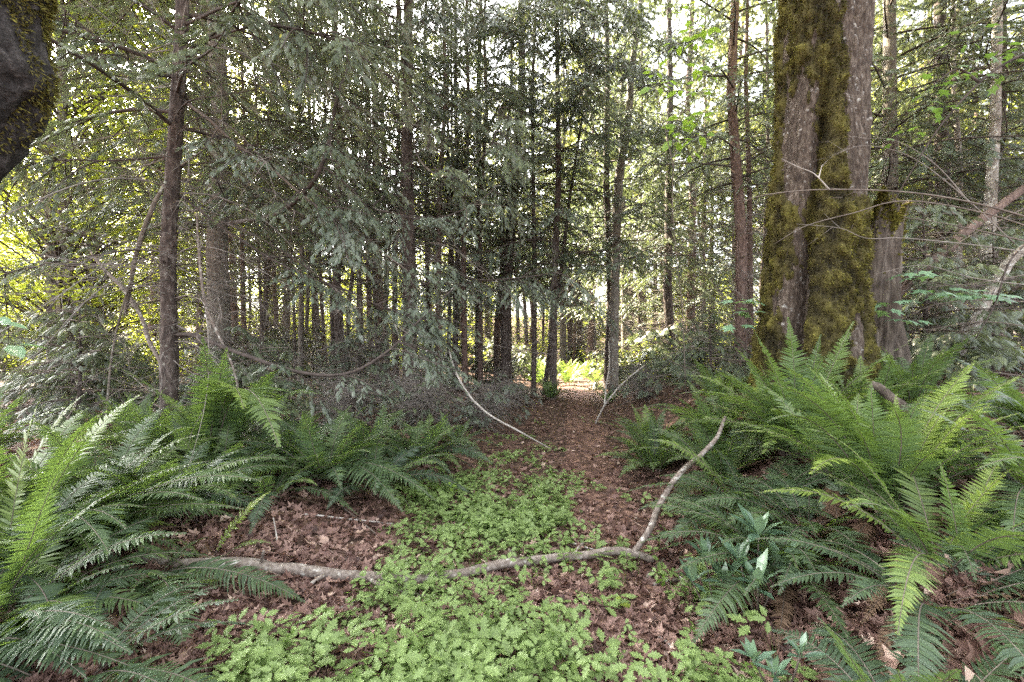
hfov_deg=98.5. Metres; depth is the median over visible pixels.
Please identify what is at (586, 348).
brush bush
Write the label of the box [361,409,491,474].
sword fern
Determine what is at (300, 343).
conifer tree
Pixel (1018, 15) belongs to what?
conifer tree
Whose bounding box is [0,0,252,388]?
broadleaf tree
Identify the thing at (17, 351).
leafy branch
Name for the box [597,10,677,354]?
conifer tree
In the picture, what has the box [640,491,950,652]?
sword fern
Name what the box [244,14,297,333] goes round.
conifer tree
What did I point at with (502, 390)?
young conifer
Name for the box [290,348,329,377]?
brush bush
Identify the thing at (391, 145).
conifer tree
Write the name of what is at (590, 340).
conifer tree
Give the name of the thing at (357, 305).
conifer tree
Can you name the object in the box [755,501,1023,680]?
sword fern
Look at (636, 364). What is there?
brush bush
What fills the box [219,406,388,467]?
sword fern
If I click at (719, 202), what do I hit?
conifer tree
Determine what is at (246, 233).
conifer tree
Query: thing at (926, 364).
sword fern
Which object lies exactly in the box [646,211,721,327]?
broadleaf tree
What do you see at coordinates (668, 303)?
conifer tree
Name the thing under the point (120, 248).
conifer tree
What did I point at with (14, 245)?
broadleaf tree
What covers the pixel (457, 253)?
conifer tree
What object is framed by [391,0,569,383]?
conifer tree
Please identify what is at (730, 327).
maple seedling
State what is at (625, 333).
conifer tree
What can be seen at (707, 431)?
sword fern
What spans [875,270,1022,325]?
leafy branch
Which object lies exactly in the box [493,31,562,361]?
conifer tree
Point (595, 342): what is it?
conifer tree
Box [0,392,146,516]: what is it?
sword fern
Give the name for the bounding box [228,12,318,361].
conifer tree
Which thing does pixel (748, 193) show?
conifer tree
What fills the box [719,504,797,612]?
evergreen seedling
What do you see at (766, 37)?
conifer tree
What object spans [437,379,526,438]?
young conifer
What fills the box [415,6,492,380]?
conifer tree
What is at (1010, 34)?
conifer tree
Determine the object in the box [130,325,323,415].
young conifer
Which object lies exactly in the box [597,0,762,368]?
conifer tree
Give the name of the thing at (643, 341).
brush bush
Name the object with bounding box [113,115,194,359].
conifer tree
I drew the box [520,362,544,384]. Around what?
sword fern
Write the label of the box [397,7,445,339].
conifer tree
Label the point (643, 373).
young conifer
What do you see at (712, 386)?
sword fern
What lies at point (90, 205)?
broadleaf tree
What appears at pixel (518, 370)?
brush bush
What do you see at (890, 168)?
conifer tree
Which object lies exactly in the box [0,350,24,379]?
brush bush
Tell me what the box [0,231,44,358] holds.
broadleaf tree
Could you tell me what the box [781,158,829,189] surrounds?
bare branch
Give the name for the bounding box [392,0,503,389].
conifer tree
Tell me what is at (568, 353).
brush bush
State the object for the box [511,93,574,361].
conifer tree
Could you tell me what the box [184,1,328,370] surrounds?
conifer tree
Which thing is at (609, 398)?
dead stick
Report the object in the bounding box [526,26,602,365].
conifer tree
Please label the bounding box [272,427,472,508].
sword fern
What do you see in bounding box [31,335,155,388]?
brush bush
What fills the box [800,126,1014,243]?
bare branch
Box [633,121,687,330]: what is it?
conifer tree
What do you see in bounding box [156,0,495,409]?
conifer tree
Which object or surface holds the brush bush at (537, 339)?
on the ground
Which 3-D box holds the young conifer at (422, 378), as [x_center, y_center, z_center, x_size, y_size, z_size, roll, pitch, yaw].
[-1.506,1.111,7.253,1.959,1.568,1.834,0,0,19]
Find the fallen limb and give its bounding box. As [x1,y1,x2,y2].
[128,416,726,596]
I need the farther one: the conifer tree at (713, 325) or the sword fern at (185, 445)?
the conifer tree at (713, 325)
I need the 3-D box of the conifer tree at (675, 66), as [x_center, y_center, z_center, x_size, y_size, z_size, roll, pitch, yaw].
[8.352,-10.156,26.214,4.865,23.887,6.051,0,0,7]
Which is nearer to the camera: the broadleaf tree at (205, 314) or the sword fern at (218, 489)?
the sword fern at (218, 489)
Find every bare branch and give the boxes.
[730,187,1023,216]
[776,195,1023,265]
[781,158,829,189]
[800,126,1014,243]
[802,216,1023,291]
[876,208,1023,363]
[953,244,1023,338]
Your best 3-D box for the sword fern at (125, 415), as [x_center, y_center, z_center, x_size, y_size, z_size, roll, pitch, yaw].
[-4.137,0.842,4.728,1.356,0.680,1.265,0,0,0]
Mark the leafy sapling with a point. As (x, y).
(685, 122)
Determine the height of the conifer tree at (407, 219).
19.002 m
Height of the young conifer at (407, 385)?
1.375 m
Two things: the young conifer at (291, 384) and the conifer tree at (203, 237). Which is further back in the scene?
the conifer tree at (203, 237)
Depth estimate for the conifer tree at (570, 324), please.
29.82 m
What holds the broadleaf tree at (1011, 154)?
on the ground
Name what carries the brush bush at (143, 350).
on the ground
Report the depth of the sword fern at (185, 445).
3.80 m
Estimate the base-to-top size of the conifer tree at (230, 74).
21.641 m
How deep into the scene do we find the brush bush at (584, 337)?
36.02 m
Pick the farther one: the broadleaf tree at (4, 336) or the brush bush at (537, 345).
the brush bush at (537, 345)
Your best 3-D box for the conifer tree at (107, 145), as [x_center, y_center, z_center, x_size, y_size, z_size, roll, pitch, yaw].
[-15.791,-9.867,17.110,4.893,23.173,6.082,0,0,18]
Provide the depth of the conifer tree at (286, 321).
16.46 m
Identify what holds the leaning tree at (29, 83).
on the ground
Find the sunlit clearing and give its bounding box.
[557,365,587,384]
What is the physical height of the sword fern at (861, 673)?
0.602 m
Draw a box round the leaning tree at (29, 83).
[0,0,61,182]
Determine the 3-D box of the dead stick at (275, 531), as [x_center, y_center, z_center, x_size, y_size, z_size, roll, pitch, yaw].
[-1.472,1.259,2.764,0.024,0.196,0.341,0,0,-33]
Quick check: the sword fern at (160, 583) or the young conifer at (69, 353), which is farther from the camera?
the young conifer at (69, 353)
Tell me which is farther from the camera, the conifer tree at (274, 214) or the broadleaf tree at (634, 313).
the broadleaf tree at (634, 313)
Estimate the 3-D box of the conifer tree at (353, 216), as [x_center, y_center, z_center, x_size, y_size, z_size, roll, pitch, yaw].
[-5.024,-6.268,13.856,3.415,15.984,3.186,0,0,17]
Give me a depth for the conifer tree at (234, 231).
24.68 m
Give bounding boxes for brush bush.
[0,338,45,379]
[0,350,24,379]
[1,322,140,368]
[3,309,198,382]
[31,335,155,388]
[99,324,232,385]
[182,329,206,366]
[189,328,278,364]
[236,323,329,380]
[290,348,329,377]
[355,342,402,375]
[368,329,490,364]
[392,336,486,389]
[454,353,502,389]
[469,321,566,360]
[472,329,528,372]
[483,355,526,380]
[512,346,543,380]
[513,332,561,362]
[537,316,605,356]
[542,318,605,357]
[557,336,604,361]
[566,346,586,362]
[580,338,708,379]
[581,349,634,390]
[603,305,734,381]
[603,318,681,371]
[619,345,668,383]
[619,351,671,384]
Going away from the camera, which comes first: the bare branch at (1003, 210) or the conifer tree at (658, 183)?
the bare branch at (1003, 210)
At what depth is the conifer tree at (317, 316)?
19.82 m
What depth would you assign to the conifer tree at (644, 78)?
11.32 m
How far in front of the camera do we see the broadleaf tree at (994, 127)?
7.22 m
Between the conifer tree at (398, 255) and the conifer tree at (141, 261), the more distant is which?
the conifer tree at (141, 261)
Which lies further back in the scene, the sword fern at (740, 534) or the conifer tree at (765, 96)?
the conifer tree at (765, 96)
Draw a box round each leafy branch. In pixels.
[0,316,47,358]
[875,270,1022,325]
[883,23,1023,203]
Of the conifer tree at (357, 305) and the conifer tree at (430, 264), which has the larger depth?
the conifer tree at (430, 264)
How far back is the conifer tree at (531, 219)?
25.46 m
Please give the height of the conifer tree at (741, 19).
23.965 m
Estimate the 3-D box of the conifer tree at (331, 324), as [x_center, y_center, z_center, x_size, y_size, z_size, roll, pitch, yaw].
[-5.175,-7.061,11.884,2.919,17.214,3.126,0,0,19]
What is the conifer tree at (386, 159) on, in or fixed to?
on the ground
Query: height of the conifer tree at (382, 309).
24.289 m
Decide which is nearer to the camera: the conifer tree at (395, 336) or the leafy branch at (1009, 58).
the leafy branch at (1009, 58)
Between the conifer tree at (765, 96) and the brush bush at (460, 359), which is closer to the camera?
the brush bush at (460, 359)
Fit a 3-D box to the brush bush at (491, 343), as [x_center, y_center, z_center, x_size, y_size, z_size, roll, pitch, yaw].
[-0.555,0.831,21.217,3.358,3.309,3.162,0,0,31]
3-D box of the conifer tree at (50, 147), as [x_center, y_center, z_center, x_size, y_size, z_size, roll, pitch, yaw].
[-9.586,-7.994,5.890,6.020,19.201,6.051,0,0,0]
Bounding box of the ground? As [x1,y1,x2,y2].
[0,317,1023,681]
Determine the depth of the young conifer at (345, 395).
6.25 m
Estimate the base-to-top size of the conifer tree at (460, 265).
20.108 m
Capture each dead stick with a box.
[273,518,278,562]
[305,513,391,523]
[307,483,376,534]
[449,352,550,448]
[595,344,643,423]
[644,558,663,580]
[652,576,710,585]
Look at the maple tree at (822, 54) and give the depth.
4.29 m
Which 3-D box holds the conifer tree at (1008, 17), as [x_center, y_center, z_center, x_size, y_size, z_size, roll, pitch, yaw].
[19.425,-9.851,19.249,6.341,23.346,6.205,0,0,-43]
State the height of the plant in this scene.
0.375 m
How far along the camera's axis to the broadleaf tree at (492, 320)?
36.44 m
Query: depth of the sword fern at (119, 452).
3.49 m
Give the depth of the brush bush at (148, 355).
14.12 m
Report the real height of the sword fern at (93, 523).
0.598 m
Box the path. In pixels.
[557,371,681,681]
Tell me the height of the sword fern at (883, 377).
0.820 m
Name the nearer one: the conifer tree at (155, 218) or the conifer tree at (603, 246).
the conifer tree at (155, 218)
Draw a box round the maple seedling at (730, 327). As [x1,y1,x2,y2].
[718,296,766,351]
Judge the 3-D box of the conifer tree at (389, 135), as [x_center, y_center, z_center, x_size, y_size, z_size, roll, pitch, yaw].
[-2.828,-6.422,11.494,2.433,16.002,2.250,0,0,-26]
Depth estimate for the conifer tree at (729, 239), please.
18.04 m
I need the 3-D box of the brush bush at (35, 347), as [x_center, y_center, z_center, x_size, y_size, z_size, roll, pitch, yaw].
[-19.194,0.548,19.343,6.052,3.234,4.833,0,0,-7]
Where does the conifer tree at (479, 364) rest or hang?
on the ground
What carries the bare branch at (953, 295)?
attached to the maple tree at (822, 54)
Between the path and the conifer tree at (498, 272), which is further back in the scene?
the conifer tree at (498, 272)
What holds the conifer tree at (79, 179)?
on the ground
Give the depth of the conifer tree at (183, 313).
29.60 m
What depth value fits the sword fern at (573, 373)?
16.56 m
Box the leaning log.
[953,244,1023,362]
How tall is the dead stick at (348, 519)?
0.148 m
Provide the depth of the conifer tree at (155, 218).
15.93 m
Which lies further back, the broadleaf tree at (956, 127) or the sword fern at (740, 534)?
the broadleaf tree at (956, 127)
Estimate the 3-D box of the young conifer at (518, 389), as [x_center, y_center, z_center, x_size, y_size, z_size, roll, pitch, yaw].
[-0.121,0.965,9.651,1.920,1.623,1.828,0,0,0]
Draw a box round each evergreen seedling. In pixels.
[677,533,745,619]
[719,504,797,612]
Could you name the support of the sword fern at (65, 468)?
on the ground
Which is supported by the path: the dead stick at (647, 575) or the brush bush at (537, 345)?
the dead stick at (647, 575)
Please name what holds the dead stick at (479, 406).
on the ground
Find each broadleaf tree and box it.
[0,0,251,388]
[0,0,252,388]
[0,158,117,361]
[0,173,104,358]
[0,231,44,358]
[13,217,158,359]
[56,115,205,332]
[141,105,341,329]
[147,268,259,336]
[239,270,311,334]
[251,257,351,343]
[297,268,366,338]
[310,269,402,344]
[397,174,493,330]
[451,284,528,345]
[528,278,605,348]
[595,280,659,329]
[637,249,731,345]
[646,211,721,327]
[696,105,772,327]
[706,253,758,331]
[868,0,1023,334]
[871,0,1023,365]
[871,77,1017,329]
[901,102,1018,321]
[911,94,1023,329]
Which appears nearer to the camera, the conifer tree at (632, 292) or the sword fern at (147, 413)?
the sword fern at (147, 413)
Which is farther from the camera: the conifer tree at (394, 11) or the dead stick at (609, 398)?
the conifer tree at (394, 11)
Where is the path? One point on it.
(594, 433)
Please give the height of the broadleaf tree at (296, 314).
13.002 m
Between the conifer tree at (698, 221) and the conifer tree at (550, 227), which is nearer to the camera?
the conifer tree at (698, 221)
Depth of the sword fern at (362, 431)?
4.83 m
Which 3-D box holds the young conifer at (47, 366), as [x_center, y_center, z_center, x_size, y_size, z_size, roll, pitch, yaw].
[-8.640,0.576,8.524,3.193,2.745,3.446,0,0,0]
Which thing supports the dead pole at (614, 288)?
on the ground
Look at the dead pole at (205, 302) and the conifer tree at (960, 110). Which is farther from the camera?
the conifer tree at (960, 110)
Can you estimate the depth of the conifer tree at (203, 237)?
25.21 m
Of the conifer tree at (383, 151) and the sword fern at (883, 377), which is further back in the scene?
the conifer tree at (383, 151)
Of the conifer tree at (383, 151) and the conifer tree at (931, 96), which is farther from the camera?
the conifer tree at (931, 96)
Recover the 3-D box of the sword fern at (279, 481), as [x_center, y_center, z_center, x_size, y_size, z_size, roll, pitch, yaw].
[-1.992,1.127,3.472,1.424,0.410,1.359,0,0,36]
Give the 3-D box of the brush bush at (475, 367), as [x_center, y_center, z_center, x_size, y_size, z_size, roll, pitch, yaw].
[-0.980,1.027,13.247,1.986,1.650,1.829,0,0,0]
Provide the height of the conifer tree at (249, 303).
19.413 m
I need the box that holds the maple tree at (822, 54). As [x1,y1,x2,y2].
[586,0,882,436]
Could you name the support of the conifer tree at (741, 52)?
on the ground
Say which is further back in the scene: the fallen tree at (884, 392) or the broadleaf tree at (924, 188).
the broadleaf tree at (924, 188)
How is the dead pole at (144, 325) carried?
on the ground
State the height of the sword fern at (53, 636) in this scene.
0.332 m
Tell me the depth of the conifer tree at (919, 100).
24.15 m
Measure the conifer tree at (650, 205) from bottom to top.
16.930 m
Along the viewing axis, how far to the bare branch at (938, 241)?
3.30 m
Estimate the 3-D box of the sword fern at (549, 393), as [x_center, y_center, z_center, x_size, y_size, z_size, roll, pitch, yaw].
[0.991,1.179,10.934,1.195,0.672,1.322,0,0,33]
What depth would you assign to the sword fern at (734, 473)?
3.19 m
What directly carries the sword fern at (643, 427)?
on the path
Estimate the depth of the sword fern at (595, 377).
15.25 m
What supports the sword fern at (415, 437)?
on the ground
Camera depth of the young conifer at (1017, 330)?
6.47 m
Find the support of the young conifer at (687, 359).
on the ground
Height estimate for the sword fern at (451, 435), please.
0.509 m
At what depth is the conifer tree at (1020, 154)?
23.76 m
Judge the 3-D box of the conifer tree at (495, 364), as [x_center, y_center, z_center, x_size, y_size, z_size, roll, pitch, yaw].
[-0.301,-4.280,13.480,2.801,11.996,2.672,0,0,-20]
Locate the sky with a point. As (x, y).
(757, 29)
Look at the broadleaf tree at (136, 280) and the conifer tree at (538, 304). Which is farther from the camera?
the conifer tree at (538, 304)
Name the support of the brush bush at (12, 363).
on the ground
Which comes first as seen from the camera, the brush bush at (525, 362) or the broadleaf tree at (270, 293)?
the brush bush at (525, 362)
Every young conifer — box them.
[0,301,158,413]
[0,306,190,432]
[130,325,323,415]
[141,335,347,454]
[279,356,412,428]
[294,359,380,413]
[310,318,400,399]
[366,362,467,426]
[369,361,446,412]
[371,361,479,433]
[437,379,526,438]
[442,359,541,424]
[471,353,542,410]
[600,347,681,413]
[637,314,751,399]
[644,308,748,377]
[900,195,1023,393]
[907,217,1023,374]
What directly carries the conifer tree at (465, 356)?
on the ground
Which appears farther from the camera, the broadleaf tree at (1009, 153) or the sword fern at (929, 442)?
the broadleaf tree at (1009, 153)
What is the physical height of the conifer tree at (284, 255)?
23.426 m
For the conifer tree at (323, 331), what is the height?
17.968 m
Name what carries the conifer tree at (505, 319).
on the ground
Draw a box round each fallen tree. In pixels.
[868,381,928,424]
[901,184,1023,297]
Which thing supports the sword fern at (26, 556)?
on the ground
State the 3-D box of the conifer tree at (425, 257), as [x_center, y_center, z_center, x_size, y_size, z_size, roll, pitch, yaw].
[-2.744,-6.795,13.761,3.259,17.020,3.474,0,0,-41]
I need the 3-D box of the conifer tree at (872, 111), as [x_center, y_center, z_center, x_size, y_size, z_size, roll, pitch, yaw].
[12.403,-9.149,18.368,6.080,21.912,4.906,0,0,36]
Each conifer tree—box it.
[0,0,412,404]
[0,0,480,524]
[0,5,83,379]
[0,49,73,371]
[2,45,115,326]
[36,15,187,341]
[71,11,264,367]
[73,8,234,379]
[85,67,140,333]
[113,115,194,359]
[120,9,267,375]
[130,78,203,370]
[133,6,268,363]
[141,149,258,371]
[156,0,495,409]
[180,0,307,360]
[180,211,205,362]
[181,138,244,334]
[182,2,261,337]
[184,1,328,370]
[187,0,619,394]
[204,45,255,337]
[206,4,288,386]
[227,5,341,370]
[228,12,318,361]
[235,0,345,382]
[235,4,345,352]
[236,5,292,352]
[237,0,353,384]
[238,233,282,334]
[239,17,351,370]
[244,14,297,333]
[254,1,384,387]
[254,10,322,378]
[263,11,358,373]
[275,11,335,378]
[276,10,332,376]
[279,0,400,371]
[302,0,446,377]
[305,86,363,370]
[310,17,400,378]
[313,0,401,385]
[313,35,381,368]
[321,2,391,382]
[328,0,421,386]
[330,13,419,381]
[344,4,422,382]
[351,0,454,386]
[356,0,446,368]
[364,0,549,389]
[364,20,423,378]
[375,0,480,378]
[376,0,434,374]
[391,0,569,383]
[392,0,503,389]
[394,0,530,391]
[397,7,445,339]
[399,0,504,372]
[400,146,447,318]
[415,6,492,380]
[416,1,605,389]
[424,96,482,354]
[436,0,664,399]
[441,62,515,362]
[443,0,539,388]
[447,0,649,396]
[454,98,498,358]
[466,51,549,381]
[484,134,536,344]
[488,29,567,360]
[488,89,541,351]
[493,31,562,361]
[504,0,725,388]
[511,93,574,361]
[511,113,555,357]
[516,16,616,394]
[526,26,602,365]
[528,63,598,355]
[536,23,610,364]
[538,3,643,362]
[538,28,606,361]
[544,11,635,361]
[561,0,706,364]
[566,75,602,361]
[567,0,768,381]
[571,0,699,354]
[573,78,647,345]
[580,83,660,359]
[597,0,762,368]
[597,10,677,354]
[598,34,686,338]
[605,0,951,373]
[624,0,700,330]
[625,55,700,329]
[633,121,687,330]
[644,61,696,336]
[648,0,764,342]
[659,4,730,363]
[672,0,774,341]
[673,86,759,355]
[675,50,753,341]
[679,0,773,344]
[681,0,776,359]
[690,0,777,324]
[702,0,775,323]
[707,42,764,345]
[714,4,776,320]
[725,1,778,300]
[737,0,1023,335]
[753,12,902,211]
[761,0,1023,344]
[868,0,1023,358]
[868,7,933,200]
[871,0,1002,337]
[871,1,952,251]
[875,5,932,334]
[898,1,1023,324]
[903,10,985,287]
[905,12,987,312]
[906,58,1005,294]
[917,1,1023,262]
[969,13,1023,285]
[972,6,1023,310]
[984,0,1023,330]
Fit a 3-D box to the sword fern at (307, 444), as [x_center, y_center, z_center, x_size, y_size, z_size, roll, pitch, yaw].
[-1.700,0.962,3.927,1.766,0.798,1.783,0,0,-19]
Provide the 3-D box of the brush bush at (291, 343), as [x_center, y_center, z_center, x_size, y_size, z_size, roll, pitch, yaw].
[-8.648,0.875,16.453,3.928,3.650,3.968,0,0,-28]
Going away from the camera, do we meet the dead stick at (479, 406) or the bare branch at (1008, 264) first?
the bare branch at (1008, 264)
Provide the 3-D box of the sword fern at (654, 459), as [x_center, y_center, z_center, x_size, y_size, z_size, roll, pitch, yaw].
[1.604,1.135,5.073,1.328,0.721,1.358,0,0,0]
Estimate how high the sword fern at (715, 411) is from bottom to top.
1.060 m
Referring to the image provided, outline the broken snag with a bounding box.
[867,185,912,401]
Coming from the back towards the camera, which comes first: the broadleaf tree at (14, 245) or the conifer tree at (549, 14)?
the broadleaf tree at (14, 245)
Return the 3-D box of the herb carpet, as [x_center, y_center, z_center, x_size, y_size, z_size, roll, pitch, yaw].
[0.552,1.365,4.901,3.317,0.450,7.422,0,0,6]
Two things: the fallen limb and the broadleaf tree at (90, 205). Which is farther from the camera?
the broadleaf tree at (90, 205)
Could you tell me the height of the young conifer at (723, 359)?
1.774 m
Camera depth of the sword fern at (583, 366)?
18.71 m
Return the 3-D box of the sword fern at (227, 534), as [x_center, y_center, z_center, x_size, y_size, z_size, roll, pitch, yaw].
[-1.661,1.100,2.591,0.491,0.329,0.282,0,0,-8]
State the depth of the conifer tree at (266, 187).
12.77 m
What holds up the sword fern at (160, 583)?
on the ground
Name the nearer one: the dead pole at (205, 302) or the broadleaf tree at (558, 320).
the dead pole at (205, 302)
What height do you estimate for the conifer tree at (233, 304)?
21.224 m
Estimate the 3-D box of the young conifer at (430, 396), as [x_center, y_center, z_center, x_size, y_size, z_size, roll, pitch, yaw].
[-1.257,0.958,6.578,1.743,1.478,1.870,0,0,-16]
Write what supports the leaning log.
on the ground
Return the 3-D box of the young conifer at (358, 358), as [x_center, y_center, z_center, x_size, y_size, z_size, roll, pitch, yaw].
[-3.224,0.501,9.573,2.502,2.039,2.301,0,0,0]
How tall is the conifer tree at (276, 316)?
18.587 m
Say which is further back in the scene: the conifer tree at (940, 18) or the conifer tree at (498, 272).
the conifer tree at (498, 272)
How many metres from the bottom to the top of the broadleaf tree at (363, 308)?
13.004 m
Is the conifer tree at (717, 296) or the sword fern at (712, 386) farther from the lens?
the conifer tree at (717, 296)
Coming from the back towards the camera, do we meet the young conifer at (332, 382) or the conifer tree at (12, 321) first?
the conifer tree at (12, 321)
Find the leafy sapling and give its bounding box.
[638,0,722,391]
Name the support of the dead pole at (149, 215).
on the ground
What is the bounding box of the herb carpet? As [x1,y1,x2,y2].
[195,414,819,681]
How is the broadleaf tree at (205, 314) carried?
on the ground
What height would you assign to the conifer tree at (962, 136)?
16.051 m
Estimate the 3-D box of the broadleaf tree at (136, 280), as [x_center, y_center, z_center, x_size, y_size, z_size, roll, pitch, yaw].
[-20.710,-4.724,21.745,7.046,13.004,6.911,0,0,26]
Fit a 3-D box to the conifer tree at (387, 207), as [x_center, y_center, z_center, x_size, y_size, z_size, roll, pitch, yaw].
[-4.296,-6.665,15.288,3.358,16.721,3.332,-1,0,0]
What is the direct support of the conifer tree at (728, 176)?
on the ground
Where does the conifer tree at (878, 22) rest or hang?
on the ground
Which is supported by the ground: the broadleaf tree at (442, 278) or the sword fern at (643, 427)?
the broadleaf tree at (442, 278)
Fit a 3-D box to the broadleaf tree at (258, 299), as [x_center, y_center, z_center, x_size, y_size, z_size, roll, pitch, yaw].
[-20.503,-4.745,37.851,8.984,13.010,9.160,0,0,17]
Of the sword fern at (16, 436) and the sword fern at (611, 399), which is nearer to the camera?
the sword fern at (16, 436)
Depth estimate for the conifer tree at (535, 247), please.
11.93 m
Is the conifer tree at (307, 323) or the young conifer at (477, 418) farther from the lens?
the conifer tree at (307, 323)
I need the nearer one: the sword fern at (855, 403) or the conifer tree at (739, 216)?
the sword fern at (855, 403)
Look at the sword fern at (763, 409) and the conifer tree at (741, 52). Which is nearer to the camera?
the sword fern at (763, 409)
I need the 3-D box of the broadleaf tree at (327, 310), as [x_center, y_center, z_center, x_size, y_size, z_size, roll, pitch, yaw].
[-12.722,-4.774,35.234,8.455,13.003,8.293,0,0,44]
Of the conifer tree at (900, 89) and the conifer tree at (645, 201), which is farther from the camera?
the conifer tree at (900, 89)
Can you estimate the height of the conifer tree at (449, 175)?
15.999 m
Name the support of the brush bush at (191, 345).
on the ground
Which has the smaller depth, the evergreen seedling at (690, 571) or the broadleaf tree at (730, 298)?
the evergreen seedling at (690, 571)
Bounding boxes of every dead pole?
[84,243,158,361]
[105,180,166,426]
[196,213,238,387]
[608,0,642,390]
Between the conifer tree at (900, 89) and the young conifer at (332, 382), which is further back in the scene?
the conifer tree at (900, 89)
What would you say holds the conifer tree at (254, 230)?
on the ground
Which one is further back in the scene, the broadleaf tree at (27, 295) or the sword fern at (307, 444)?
the broadleaf tree at (27, 295)
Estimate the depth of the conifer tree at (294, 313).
13.58 m
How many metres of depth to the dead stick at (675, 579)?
2.71 m
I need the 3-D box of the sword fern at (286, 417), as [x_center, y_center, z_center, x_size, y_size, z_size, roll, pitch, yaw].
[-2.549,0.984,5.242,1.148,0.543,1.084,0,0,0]
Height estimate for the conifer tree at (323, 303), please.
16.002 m
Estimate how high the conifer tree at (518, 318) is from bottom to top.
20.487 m
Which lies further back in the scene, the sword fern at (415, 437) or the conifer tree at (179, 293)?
the conifer tree at (179, 293)
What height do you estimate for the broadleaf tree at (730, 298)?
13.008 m
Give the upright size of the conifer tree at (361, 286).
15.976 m
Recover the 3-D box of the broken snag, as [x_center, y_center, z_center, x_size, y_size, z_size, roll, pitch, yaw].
[3.875,-0.380,5.057,1.152,2.642,1.106,0,0,-17]
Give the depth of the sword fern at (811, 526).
2.79 m
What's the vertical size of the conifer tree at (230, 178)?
23.483 m
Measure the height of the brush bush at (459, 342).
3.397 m
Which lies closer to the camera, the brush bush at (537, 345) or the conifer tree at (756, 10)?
the conifer tree at (756, 10)
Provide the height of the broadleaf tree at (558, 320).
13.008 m
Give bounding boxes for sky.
[8,0,1023,316]
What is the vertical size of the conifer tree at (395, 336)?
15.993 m
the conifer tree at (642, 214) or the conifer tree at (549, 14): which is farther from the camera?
the conifer tree at (642, 214)
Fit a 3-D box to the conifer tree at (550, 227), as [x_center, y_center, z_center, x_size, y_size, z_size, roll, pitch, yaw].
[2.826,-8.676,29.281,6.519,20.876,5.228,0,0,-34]
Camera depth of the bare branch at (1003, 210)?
3.50 m
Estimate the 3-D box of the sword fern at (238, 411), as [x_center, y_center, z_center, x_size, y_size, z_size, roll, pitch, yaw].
[-2.651,0.601,3.786,1.764,1.276,2.650,0,0,-29]
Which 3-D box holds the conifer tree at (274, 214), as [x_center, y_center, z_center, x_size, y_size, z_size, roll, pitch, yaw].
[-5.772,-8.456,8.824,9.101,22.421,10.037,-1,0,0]
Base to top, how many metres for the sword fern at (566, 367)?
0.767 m
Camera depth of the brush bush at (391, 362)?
18.78 m
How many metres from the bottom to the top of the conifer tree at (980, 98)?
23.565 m
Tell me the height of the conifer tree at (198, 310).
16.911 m
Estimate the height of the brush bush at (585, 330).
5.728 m
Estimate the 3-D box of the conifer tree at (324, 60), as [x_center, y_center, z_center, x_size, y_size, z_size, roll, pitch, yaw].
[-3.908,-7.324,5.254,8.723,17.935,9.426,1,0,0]
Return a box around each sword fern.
[0,382,82,448]
[0,391,197,588]
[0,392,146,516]
[0,407,224,501]
[0,434,302,548]
[0,443,261,592]
[0,473,221,641]
[0,541,181,680]
[0,574,258,681]
[18,387,191,457]
[38,537,307,647]
[42,393,250,468]
[93,336,318,480]
[124,419,330,498]
[160,449,357,533]
[169,491,270,557]
[200,404,435,511]
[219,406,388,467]
[253,406,339,442]
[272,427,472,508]
[296,404,431,462]
[354,419,473,482]
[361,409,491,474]
[422,409,500,451]
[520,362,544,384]
[531,376,577,400]
[557,359,575,369]
[557,359,586,380]
[564,359,601,376]
[565,362,593,378]
[584,363,602,382]
[591,387,622,404]
[594,411,693,478]
[599,405,695,470]
[620,393,785,511]
[626,439,843,565]
[633,374,758,460]
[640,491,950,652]
[668,357,749,409]
[679,317,919,506]
[687,470,971,581]
[718,383,1023,525]
[729,360,1023,594]
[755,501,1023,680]
[761,433,1023,634]
[769,355,981,425]
[771,613,1023,681]
[834,381,1023,547]
[877,334,1023,401]
[884,357,1023,443]
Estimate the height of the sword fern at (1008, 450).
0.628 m
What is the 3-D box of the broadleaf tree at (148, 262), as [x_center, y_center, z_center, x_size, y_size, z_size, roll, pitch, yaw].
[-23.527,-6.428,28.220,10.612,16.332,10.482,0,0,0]
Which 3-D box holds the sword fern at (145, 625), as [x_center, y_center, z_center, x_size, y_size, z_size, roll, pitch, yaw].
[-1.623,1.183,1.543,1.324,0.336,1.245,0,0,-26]
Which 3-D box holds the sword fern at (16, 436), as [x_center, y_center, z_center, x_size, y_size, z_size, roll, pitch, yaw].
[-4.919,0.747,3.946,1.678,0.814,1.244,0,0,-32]
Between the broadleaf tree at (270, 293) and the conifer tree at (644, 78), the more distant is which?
the broadleaf tree at (270, 293)
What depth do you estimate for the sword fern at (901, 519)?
1.93 m
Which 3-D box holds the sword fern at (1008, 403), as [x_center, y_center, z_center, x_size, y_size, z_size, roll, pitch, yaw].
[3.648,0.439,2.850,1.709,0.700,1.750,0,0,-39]
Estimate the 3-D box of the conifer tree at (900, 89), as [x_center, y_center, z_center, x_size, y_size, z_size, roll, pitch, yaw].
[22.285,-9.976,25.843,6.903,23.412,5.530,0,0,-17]
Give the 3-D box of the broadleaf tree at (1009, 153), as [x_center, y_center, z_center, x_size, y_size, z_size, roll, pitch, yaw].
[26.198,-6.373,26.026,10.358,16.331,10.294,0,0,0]

